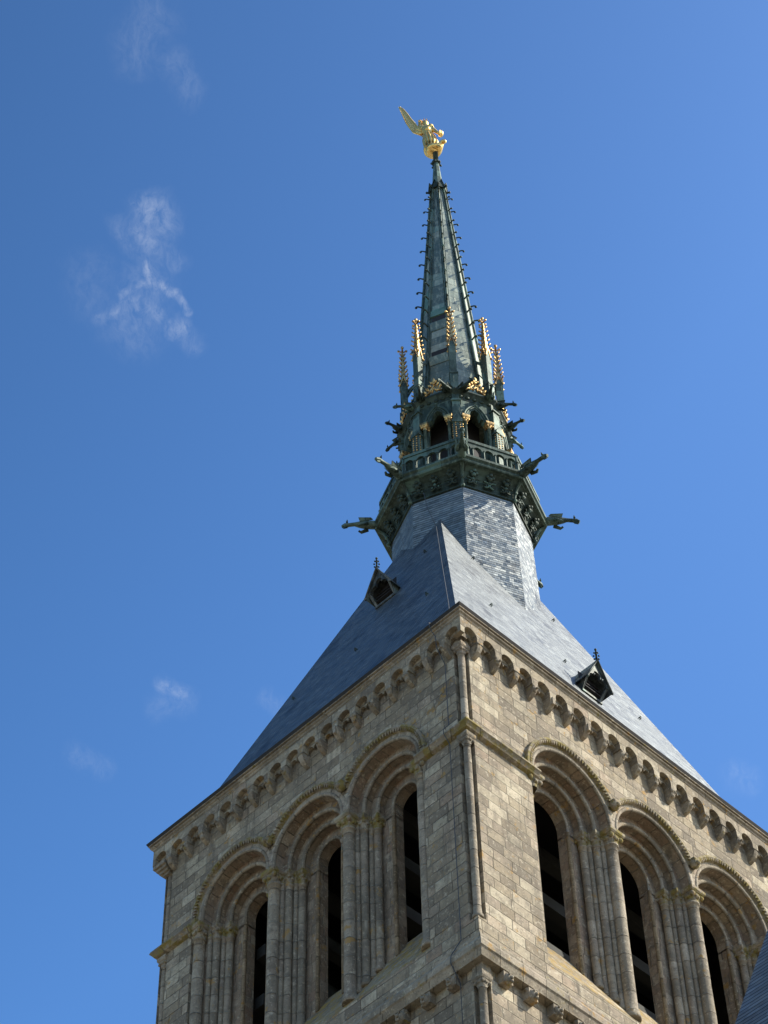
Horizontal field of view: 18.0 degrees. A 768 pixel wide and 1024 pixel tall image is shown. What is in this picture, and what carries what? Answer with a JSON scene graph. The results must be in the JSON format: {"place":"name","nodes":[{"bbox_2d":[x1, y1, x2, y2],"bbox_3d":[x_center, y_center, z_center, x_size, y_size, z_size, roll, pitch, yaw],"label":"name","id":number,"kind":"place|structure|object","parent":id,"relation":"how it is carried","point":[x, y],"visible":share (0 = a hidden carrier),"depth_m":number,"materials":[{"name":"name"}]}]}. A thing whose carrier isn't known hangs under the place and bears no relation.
{"place":"outdoors","nodes":[
{"label":"outdoors","id":0,"kind":"place"},
{"bbox_2d":[0,0,767,1023],"label":"sky","id":1,"kind":"structure","parent":0,"point":[212,218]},
{"bbox_2d":[735,930,767,1023],"bbox_3d":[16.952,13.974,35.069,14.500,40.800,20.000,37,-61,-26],"label":"roof","id":2,"kind":"structure","parent":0,"point":[754,1008],"depth_m":47.71,"materials":[{"name":"stone"}]},
{"label":"ground","id":3,"kind":"structure","parent":0,"visible":0},
{"bbox_2d":[146,519,767,1023],"bbox_3d":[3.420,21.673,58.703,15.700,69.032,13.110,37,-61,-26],"label":"bell tower","id":4,"kind":"structure","parent":3,"relation":"on","point":[606,843],"depth_m":66.97,"materials":[{"name":"stone"}]},
{"bbox_2d":[191,835,272,1023],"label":"window","id":5,"kind":"structure","parent":4,"relation":"in","point":[229,900],"depth_m":68.18,"materials":[{"name":"stone"}]},
{"bbox_2d":[270,779,382,1023],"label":"window","id":6,"kind":"structure","parent":4,"relation":"in","point":[306,837],"depth_m":66.16,"materials":[{"name":"stone"}]},
{"bbox_2d":[344,724,430,1005],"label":"window","id":7,"kind":"structure","parent":4,"relation":"in","point":[379,783],"depth_m":64.77,"materials":[{"name":"stone"}]},
{"bbox_2d":[341,151,579,609],"bbox_3d":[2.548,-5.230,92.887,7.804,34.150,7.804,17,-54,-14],"label":"spire","id":8,"kind":"structure","parent":4,"relation":"on","point":[463,468],"depth_m":86.17,"materials":[{"name":"metal"}]},
{"bbox_2d":[399,421,412,470],"bbox_3d":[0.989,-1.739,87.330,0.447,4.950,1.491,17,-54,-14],"label":"lantern window","id":9,"kind":"structure","parent":8,"relation":"in","point":[407,442],"depth_m":88.60,"materials":[{"name":"metal"}]},
{"bbox_2d":[399,107,445,158],"bbox_3d":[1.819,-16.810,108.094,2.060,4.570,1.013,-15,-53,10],"label":"statue","id":10,"kind":"object","parent":8,"relation":"on","point":[424,129],"visible":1,"depth_m":107.18,"materials":[{"name":"gold metal"}]},
{"bbox_2d":[419,399,454,462],"bbox_3d":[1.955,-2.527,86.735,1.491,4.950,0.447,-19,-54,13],"label":"lantern window","id":11,"kind":"structure","parent":8,"relation":"in","point":[444,409],"depth_m":87.89,"materials":[{"name":"metal"}]},
{"bbox_2d":[460,400,493,461],"bbox_3d":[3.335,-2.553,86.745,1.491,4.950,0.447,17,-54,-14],"label":"lantern window","id":12,"kind":"structure","parent":8,"relation":"in","point":[482,414],"depth_m":87.89,"materials":[{"name":"metal"}]},
{"bbox_2d":[499,423,513,467],"bbox_3d":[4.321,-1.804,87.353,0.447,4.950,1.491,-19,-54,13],"label":"lantern window","id":13,"kind":"structure","parent":8,"relation":"in","point":[506,448],"depth_m":88.60,"materials":[{"name":"metal"}]},
{"bbox_2d":[524,737,635,1020],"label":"window","id":14,"kind":"structure","parent":4,"relation":"in","point":[577,802],"depth_m":65.49,"materials":[{"name":"stone"}]},
{"bbox_2d":[605,797,704,1023],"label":"window","id":15,"kind":"structure","parent":4,"relation":"in","point":[658,861],"depth_m":67.43,"materials":[{"name":"stone"}]},
{"bbox_2d":[693,855,767,1023],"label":"window","id":16,"kind":"structure","parent":4,"relation":"in","point":[736,918],"depth_m":69.71,"materials":[{"name":"stone"}]}
]}

